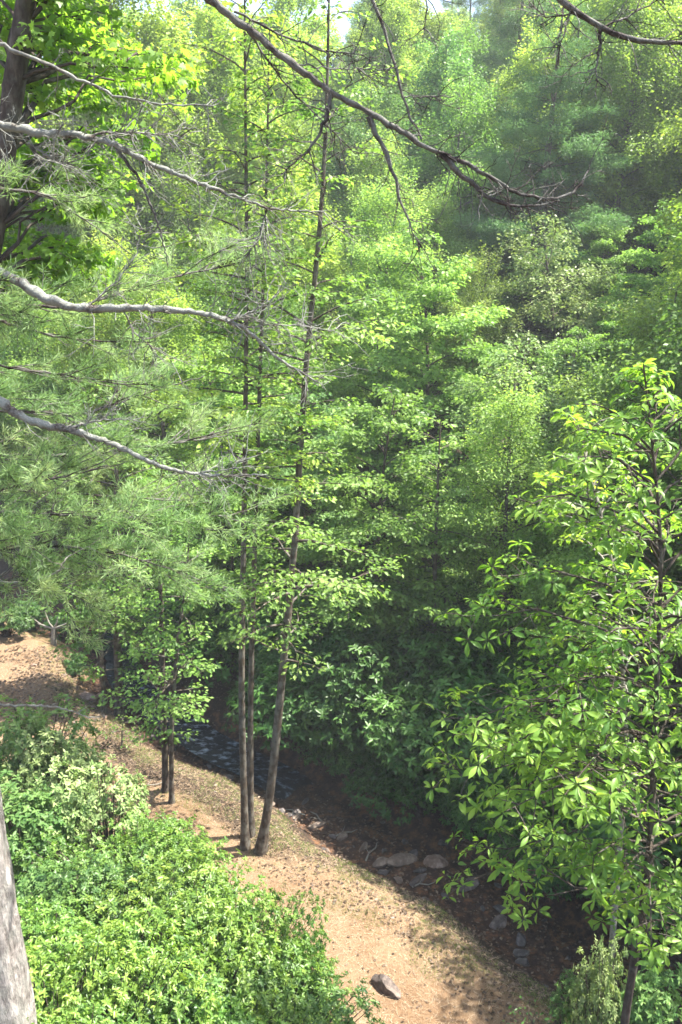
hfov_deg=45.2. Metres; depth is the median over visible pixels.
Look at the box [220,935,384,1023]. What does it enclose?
laurel shrub
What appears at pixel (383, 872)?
creek stone
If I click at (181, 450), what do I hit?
understory tree
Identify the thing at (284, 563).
rhododendron shrub
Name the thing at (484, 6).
pine tree
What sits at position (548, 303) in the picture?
flowering tree
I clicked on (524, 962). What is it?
creek stone
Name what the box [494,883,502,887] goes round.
creek stone
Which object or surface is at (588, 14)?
pine tree
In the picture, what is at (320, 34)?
broadleaf tree
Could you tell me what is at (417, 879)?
rock slab
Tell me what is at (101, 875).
laurel shrub
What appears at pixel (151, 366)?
understory tree
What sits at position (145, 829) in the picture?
laurel shrub
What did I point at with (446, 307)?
broadleaf tree
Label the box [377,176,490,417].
broadleaf tree
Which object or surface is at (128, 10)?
broadleaf tree
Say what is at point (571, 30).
broadleaf tree
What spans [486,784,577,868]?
rhododendron shrub
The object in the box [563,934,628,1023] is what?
laurel shrub
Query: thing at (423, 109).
broadleaf tree
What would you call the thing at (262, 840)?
leaning tree
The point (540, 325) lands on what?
understory tree
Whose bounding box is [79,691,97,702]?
rock
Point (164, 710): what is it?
young tree
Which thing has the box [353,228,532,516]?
understory tree
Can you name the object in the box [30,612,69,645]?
dead snag
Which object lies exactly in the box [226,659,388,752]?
rhododendron shrub
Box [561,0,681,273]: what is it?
broadleaf tree
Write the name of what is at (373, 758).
rhododendron shrub
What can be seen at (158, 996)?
laurel shrub
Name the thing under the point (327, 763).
rhododendron shrub
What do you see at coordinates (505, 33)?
pine tree
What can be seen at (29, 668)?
leaf litter
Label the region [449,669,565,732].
rhododendron shrub
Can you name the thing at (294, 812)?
creek stone
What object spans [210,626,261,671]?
rhododendron shrub
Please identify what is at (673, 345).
broadleaf tree
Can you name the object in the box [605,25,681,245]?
hemlock tree
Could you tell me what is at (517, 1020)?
dry leaves
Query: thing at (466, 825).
rhododendron shrub
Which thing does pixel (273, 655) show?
rhododendron shrub
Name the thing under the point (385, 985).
rock
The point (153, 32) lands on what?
broadleaf tree
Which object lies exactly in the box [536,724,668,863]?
rhododendron shrub
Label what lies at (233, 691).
rhododendron shrub
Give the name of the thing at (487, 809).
rhododendron shrub
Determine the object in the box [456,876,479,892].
rock slab
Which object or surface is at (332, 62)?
broadleaf tree
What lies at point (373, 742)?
rhododendron shrub
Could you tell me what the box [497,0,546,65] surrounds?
broadleaf tree
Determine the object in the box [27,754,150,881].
laurel shrub
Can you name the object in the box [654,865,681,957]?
rhododendron shrub
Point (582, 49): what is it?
broadleaf tree
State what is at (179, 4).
broadleaf tree
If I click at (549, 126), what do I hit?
pine tree
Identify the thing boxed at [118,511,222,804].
young tree
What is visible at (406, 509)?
understory tree
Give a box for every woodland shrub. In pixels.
[0,605,49,637]
[3,598,54,634]
[37,603,94,640]
[60,653,89,679]
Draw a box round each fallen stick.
[365,843,376,860]
[412,881,434,887]
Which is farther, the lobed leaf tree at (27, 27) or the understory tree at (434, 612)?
the understory tree at (434, 612)
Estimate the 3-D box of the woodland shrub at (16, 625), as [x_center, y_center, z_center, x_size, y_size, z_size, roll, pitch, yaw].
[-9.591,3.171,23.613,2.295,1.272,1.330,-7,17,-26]
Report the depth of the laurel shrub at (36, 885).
10.14 m
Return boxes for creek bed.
[0,592,681,1023]
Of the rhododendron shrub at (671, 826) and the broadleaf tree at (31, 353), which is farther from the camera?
the broadleaf tree at (31, 353)
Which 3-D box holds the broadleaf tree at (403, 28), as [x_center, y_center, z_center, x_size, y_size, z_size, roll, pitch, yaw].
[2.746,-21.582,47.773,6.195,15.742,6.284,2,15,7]
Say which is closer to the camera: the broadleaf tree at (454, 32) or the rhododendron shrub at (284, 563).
the rhododendron shrub at (284, 563)
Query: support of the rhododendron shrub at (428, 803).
on the creek bed
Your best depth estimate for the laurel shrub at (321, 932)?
9.89 m
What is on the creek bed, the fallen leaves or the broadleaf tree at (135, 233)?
the fallen leaves
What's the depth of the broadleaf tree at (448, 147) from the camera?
33.83 m
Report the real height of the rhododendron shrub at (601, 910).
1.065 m
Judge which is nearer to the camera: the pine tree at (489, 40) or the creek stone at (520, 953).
the creek stone at (520, 953)
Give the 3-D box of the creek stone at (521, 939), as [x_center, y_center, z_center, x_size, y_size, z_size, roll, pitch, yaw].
[3.122,7.402,14.179,0.174,0.086,0.278,5,16,18]
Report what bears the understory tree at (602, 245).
on the ground at (4, 565)
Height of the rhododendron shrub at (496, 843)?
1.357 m
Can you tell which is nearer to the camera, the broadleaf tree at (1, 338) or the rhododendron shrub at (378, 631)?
the rhododendron shrub at (378, 631)
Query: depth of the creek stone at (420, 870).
15.78 m
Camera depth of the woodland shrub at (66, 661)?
22.45 m
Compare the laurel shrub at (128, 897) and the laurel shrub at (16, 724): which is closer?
the laurel shrub at (128, 897)
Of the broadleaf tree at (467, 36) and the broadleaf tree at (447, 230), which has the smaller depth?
the broadleaf tree at (447, 230)
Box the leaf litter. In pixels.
[0,644,158,749]
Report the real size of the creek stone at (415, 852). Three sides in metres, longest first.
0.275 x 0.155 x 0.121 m
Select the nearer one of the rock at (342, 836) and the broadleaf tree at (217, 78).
the rock at (342, 836)
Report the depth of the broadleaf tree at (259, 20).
78.30 m
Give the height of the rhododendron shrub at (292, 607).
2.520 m
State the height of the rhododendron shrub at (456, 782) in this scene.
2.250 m
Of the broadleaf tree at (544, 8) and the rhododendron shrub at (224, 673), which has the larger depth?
the broadleaf tree at (544, 8)
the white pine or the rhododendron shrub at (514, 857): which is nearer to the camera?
the white pine
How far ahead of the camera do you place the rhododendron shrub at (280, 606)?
21.06 m
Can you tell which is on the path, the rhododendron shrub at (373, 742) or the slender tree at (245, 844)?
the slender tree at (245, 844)
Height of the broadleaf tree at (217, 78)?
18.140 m
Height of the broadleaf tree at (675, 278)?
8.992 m
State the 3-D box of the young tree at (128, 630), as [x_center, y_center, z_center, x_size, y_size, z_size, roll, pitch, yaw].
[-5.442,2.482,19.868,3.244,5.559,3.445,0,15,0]
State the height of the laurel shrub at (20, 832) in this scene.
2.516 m
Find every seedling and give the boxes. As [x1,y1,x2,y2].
[503,996,553,1023]
[545,993,581,1023]
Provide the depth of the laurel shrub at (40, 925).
8.93 m
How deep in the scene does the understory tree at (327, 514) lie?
21.91 m
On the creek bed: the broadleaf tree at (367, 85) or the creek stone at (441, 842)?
the creek stone at (441, 842)
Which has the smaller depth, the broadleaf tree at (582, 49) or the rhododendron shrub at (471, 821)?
the rhododendron shrub at (471, 821)
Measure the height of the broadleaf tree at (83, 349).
11.766 m
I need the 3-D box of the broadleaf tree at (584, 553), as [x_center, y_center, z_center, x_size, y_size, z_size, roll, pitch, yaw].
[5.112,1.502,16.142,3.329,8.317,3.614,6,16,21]
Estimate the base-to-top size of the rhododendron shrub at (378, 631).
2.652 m
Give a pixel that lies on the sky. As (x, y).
(343, 25)
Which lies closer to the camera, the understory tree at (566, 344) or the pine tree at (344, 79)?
the understory tree at (566, 344)
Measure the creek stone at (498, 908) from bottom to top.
0.068 m
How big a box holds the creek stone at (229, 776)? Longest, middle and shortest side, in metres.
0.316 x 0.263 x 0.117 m
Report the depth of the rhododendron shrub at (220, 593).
22.24 m
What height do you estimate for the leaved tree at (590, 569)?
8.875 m
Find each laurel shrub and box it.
[0,692,105,825]
[0,716,109,866]
[0,769,89,887]
[11,801,200,889]
[15,840,196,949]
[15,859,86,921]
[16,895,121,1003]
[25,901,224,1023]
[25,919,224,1023]
[26,999,119,1023]
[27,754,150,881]
[43,945,252,1023]
[54,842,258,1020]
[55,1002,197,1023]
[90,811,254,916]
[121,874,333,1023]
[161,978,287,1023]
[176,874,277,957]
[211,880,330,970]
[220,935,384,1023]
[238,977,334,1023]
[254,924,356,1023]
[548,968,587,1023]
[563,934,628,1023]
[611,952,681,1023]
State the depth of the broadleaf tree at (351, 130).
35.66 m
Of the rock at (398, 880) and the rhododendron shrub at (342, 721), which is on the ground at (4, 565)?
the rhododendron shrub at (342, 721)
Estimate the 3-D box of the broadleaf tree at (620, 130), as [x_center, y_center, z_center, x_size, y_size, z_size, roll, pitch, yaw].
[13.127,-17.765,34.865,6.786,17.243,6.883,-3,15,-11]
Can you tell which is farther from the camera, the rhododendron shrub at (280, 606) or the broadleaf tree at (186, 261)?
the broadleaf tree at (186, 261)
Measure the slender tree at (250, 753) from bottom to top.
13.680 m
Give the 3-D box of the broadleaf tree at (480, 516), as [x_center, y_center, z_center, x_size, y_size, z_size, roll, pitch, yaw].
[3.580,0.766,17.981,3.580,8.238,3.298,-10,18,-33]
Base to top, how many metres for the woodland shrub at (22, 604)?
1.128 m
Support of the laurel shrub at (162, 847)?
on the ground at (4, 565)
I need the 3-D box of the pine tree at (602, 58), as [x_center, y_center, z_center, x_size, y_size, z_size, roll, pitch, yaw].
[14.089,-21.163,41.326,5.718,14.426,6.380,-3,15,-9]
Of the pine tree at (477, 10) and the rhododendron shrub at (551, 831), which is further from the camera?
the pine tree at (477, 10)
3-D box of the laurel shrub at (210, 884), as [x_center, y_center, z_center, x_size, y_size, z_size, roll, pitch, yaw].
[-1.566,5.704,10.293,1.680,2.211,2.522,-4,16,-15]
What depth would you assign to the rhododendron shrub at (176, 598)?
23.08 m
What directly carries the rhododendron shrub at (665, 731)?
on the ground at (4, 565)
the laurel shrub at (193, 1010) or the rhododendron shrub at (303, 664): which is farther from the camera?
the rhododendron shrub at (303, 664)
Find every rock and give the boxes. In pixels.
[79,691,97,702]
[336,832,347,841]
[371,974,400,999]
[393,876,402,883]
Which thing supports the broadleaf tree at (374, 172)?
on the ground at (4, 565)
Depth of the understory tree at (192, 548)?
20.84 m
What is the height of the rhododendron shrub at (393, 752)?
2.299 m
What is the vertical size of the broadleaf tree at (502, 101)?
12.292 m
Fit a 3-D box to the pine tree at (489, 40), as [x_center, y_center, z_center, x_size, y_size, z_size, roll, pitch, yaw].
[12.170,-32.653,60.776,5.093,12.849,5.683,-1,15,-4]
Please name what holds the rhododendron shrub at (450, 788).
on the ground at (4, 565)
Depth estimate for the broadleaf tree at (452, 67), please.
37.10 m
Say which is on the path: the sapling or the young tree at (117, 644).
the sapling
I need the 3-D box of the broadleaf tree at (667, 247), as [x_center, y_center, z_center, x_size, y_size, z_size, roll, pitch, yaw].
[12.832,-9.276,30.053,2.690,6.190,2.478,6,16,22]
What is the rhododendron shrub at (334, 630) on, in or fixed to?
on the ground at (4, 565)
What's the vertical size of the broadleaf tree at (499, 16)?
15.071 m
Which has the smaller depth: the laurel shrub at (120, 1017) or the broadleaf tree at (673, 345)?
the laurel shrub at (120, 1017)
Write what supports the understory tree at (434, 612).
on the ground at (4, 565)
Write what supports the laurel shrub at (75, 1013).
on the ground at (4, 565)
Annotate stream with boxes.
[89,629,312,799]
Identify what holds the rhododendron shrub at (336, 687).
on the ground at (4, 565)
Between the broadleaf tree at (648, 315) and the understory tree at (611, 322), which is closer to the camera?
the broadleaf tree at (648, 315)
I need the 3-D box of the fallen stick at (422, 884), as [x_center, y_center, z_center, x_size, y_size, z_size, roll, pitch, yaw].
[1.544,7.017,15.530,0.457,0.079,0.204,-3,15,-11]
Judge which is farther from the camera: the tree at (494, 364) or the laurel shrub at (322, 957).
the tree at (494, 364)
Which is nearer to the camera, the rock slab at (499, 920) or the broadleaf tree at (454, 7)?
the rock slab at (499, 920)
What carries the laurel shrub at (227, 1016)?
on the ground at (4, 565)
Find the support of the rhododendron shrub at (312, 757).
on the creek bed
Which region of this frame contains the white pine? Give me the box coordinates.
[0,0,681,1023]
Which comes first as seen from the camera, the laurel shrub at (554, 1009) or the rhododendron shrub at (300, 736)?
the laurel shrub at (554, 1009)
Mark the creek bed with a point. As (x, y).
(568, 916)
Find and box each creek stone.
[206,762,215,769]
[224,774,233,781]
[292,809,300,815]
[301,797,308,804]
[377,869,389,875]
[409,849,417,855]
[413,868,426,872]
[438,839,445,845]
[441,893,448,899]
[493,904,505,912]
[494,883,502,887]
[513,949,529,957]
[515,958,529,966]
[516,932,525,945]
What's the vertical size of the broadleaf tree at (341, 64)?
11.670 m
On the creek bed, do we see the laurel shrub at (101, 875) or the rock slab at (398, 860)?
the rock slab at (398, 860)
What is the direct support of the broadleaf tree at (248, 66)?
on the ground at (4, 565)
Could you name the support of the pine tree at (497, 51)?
on the ground at (4, 565)
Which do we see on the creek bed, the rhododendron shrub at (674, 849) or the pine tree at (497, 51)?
the rhododendron shrub at (674, 849)
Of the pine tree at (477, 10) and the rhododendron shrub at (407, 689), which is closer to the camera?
the rhododendron shrub at (407, 689)
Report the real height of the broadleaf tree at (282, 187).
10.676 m
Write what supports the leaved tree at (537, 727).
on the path
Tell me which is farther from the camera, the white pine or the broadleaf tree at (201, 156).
the broadleaf tree at (201, 156)
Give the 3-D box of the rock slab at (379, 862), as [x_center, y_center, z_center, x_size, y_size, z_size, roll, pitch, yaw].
[0.737,6.832,15.962,0.394,0.108,0.263,-22,15,-5]
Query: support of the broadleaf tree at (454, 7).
on the ground at (4, 565)
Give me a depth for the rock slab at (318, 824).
17.07 m
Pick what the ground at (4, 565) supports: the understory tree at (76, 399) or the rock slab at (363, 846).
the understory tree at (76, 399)
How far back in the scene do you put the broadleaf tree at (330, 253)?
31.98 m
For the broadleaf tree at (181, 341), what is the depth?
26.26 m
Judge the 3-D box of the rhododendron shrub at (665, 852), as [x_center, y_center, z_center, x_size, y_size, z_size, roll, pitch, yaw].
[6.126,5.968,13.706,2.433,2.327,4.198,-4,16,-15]
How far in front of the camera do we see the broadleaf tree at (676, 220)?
17.37 m
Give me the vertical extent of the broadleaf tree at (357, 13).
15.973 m
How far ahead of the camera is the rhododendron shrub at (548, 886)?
14.14 m
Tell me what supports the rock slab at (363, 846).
on the creek bed
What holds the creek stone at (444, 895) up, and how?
on the creek bed
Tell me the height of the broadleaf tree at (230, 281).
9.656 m
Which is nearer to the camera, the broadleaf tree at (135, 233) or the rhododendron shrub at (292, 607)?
the rhododendron shrub at (292, 607)
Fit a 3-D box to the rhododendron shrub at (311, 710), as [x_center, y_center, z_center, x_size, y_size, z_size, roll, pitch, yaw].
[1.219,4.321,18.732,5.398,3.051,2.775,-6,16,-21]
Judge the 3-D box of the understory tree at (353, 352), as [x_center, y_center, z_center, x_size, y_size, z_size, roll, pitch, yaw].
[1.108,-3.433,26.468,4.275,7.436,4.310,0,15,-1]
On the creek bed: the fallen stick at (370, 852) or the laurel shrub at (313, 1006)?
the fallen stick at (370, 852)
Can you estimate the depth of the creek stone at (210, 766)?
19.18 m
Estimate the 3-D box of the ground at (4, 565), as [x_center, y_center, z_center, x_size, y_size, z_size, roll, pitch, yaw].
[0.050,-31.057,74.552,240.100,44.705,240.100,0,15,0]
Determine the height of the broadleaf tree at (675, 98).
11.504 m
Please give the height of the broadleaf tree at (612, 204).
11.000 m
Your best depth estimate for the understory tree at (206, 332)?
31.50 m
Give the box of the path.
[0,621,561,1023]
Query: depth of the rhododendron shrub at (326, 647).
19.12 m
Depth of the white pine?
5.24 m
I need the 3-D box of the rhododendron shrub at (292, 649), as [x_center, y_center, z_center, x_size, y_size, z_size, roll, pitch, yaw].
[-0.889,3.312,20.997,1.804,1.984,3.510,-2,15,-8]
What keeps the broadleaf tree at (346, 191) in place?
on the ground at (4, 565)
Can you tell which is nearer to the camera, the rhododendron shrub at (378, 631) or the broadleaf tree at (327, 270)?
the rhododendron shrub at (378, 631)
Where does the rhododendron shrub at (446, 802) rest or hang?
on the creek bed
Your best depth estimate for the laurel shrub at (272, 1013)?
8.04 m
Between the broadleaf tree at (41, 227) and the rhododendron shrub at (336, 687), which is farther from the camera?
the broadleaf tree at (41, 227)
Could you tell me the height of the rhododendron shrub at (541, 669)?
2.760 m
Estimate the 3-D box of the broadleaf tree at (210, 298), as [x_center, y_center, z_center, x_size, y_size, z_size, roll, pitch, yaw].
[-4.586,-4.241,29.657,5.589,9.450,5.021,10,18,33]
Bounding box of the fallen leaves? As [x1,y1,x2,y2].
[0,625,679,1023]
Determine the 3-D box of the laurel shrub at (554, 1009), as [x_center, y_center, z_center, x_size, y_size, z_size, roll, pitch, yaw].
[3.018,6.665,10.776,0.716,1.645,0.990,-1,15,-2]
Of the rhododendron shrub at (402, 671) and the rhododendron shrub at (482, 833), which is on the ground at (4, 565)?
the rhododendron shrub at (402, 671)
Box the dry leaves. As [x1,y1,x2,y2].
[88,732,555,1023]
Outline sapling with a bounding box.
[97,714,145,749]
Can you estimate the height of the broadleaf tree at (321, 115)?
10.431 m
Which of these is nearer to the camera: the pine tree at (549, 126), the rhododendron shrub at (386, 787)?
the rhododendron shrub at (386, 787)
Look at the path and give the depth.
13.49 m
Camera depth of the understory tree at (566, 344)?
23.06 m
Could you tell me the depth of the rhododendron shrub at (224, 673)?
20.80 m
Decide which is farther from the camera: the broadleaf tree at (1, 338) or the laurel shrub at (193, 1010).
the broadleaf tree at (1, 338)
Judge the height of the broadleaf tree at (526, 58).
14.114 m
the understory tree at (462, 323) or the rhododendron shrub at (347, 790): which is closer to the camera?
the rhododendron shrub at (347, 790)
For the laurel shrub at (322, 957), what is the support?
on the ground at (4, 565)
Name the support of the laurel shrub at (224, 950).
on the ground at (4, 565)
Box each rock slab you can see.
[292,813,300,818]
[308,820,326,828]
[359,842,367,851]
[372,857,387,867]
[387,853,416,866]
[409,873,426,886]
[423,854,448,867]
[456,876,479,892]
[489,914,506,929]
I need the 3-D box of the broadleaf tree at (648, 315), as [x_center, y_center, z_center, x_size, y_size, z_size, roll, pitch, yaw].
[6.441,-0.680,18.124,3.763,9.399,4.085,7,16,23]
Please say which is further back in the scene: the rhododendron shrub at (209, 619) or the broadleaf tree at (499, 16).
the broadleaf tree at (499, 16)
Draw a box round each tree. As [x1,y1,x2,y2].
[0,0,204,313]
[0,4,137,467]
[0,275,69,510]
[0,279,107,558]
[14,314,123,509]
[20,364,186,721]
[29,0,213,353]
[42,226,177,553]
[46,508,185,714]
[79,255,133,420]
[85,243,225,558]
[86,0,149,118]
[89,5,158,248]
[91,457,222,793]
[98,193,198,342]
[106,148,252,416]
[114,292,201,457]
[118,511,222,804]
[133,0,352,851]
[140,1,287,301]
[142,83,228,239]
[145,261,265,505]
[151,343,303,572]
[151,433,306,672]
[155,0,264,222]
[158,292,253,455]
[162,21,335,838]
[179,0,417,856]
[208,214,269,330]
[208,270,353,530]
[223,3,277,99]
[224,30,327,279]
[225,28,272,223]
[228,157,363,435]
[235,391,375,584]
[238,148,323,290]
[238,168,354,401]
[239,0,343,175]
[251,12,267,28]
[252,349,376,543]
[285,383,476,670]
[290,105,341,194]
[306,76,424,369]
[310,287,445,510]
[314,70,341,147]
[316,96,406,291]
[320,160,448,462]
[321,31,347,118]
[324,3,372,193]
[328,76,394,217]
[331,47,356,119]
[331,120,441,400]
[337,0,433,153]
[343,0,458,113]
[347,0,366,30]
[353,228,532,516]
[364,415,530,652]
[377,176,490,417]
[378,70,534,360]
[382,25,500,343]
[384,451,495,626]
[392,16,509,179]
[392,54,469,256]
[411,358,681,1023]
[420,0,640,369]
[421,353,589,667]
[422,238,526,474]
[429,247,501,427]
[432,8,478,84]
[437,0,465,26]
[443,0,494,55]
[443,58,535,279]
[444,334,599,588]
[446,0,479,36]
[453,9,486,74]
[468,0,574,279]
[471,1,492,29]
[472,2,610,332]
[475,0,551,56]
[476,3,498,62]
[482,210,629,414]
[482,252,577,395]
[489,8,516,73]
[492,0,573,105]
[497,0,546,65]
[502,10,594,216]
[503,0,647,284]
[504,325,623,483]
[510,406,681,1013]
[511,370,681,697]
[542,262,681,648]
[544,406,681,828]
[548,1,616,50]
[556,214,653,360]
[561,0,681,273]
[567,0,610,59]
[569,289,652,452]
[580,0,681,297]
[582,222,681,668]
[584,34,681,265]
[595,12,646,233]
[600,199,681,357]
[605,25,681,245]
[612,234,681,467]
[642,14,681,278]
[646,182,681,446]
[653,105,681,301]
[653,199,681,295]
[665,487,681,543]
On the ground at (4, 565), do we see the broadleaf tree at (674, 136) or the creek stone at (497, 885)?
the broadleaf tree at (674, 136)
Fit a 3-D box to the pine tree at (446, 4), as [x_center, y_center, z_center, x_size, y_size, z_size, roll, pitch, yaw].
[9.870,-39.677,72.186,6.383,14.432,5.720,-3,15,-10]
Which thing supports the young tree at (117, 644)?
on the ground at (4, 565)
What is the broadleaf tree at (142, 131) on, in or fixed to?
on the ground at (4, 565)
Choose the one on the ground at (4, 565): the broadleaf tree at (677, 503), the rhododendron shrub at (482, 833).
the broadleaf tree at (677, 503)
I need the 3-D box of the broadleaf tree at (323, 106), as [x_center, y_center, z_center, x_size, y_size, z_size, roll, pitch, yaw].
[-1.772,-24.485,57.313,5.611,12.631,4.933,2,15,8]
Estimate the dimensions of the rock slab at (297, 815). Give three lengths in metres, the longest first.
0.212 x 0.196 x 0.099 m
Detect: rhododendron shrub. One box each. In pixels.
[124,579,198,653]
[155,597,260,670]
[163,579,280,664]
[167,560,308,622]
[167,568,262,613]
[168,594,247,689]
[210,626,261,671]
[221,650,270,734]
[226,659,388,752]
[234,604,371,672]
[245,625,320,750]
[249,565,355,652]
[249,589,315,645]
[254,583,315,652]
[269,628,330,693]
[270,613,442,701]
[273,611,322,664]
[284,631,501,771]
[293,719,383,776]
[294,736,356,767]
[297,693,400,759]
[320,616,472,701]
[328,742,418,778]
[332,741,383,776]
[340,756,422,811]
[342,596,476,690]
[346,748,388,808]
[356,665,453,753]
[361,645,561,771]
[366,754,459,825]
[371,771,444,817]
[374,712,557,804]
[384,651,493,694]
[396,637,550,782]
[423,770,474,826]
[433,749,520,803]
[437,795,505,849]
[440,781,516,842]
[442,731,603,810]
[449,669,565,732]
[453,612,543,700]
[461,786,525,821]
[472,787,548,876]
[477,807,564,865]
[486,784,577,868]
[501,818,575,861]
[518,835,591,901]
[528,615,634,750]
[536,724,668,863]
[544,785,681,991]
[586,709,681,826]
[586,724,665,781]
[590,870,670,919]
[592,861,669,927]
[642,730,681,863]
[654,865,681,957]
[659,795,681,866]
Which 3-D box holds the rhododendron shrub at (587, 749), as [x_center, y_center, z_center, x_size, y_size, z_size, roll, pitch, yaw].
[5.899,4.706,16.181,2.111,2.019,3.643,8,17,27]
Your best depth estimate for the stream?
19.80 m
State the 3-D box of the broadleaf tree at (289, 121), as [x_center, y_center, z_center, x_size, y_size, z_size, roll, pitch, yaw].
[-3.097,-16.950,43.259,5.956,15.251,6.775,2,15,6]
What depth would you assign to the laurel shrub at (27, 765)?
12.67 m
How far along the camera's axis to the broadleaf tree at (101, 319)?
34.90 m
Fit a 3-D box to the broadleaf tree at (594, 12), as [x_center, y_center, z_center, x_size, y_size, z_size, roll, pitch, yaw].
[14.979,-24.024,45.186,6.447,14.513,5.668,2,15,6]
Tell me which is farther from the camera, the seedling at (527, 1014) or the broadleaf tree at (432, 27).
the broadleaf tree at (432, 27)
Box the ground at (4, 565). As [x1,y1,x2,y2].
[0,185,678,1016]
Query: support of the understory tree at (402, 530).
on the ground at (4, 565)
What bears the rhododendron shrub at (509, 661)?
on the ground at (4, 565)
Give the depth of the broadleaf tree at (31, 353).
28.41 m
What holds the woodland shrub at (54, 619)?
on the creek bed
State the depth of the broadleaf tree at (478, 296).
25.71 m
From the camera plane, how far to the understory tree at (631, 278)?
26.76 m
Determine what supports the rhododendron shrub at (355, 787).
on the creek bed
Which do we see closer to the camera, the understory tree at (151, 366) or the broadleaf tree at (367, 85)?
the understory tree at (151, 366)
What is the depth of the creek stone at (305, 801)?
18.01 m
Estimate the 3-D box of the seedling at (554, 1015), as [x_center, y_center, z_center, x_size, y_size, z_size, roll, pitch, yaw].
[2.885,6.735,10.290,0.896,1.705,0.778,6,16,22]
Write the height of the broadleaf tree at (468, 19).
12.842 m
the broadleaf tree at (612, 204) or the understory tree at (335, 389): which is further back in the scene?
the broadleaf tree at (612, 204)
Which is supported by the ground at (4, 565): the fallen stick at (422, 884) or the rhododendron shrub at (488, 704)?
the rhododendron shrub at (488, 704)
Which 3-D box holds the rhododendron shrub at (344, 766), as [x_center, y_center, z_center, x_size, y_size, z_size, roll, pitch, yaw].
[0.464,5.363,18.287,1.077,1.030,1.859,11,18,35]
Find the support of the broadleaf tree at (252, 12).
on the ground at (4, 565)
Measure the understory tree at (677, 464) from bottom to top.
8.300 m
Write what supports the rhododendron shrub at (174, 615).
on the ground at (4, 565)
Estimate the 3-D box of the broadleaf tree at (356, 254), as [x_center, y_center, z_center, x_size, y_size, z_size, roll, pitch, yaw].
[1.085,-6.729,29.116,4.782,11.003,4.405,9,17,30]
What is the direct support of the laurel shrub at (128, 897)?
on the ground at (4, 565)
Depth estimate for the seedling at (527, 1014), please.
10.60 m
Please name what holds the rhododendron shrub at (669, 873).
on the creek bed
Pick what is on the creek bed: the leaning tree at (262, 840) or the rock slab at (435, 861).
the rock slab at (435, 861)
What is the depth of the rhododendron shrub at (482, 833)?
15.30 m
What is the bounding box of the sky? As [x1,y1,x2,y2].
[42,0,490,105]
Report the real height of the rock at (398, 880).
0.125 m
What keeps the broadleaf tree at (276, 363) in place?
on the ground at (4, 565)

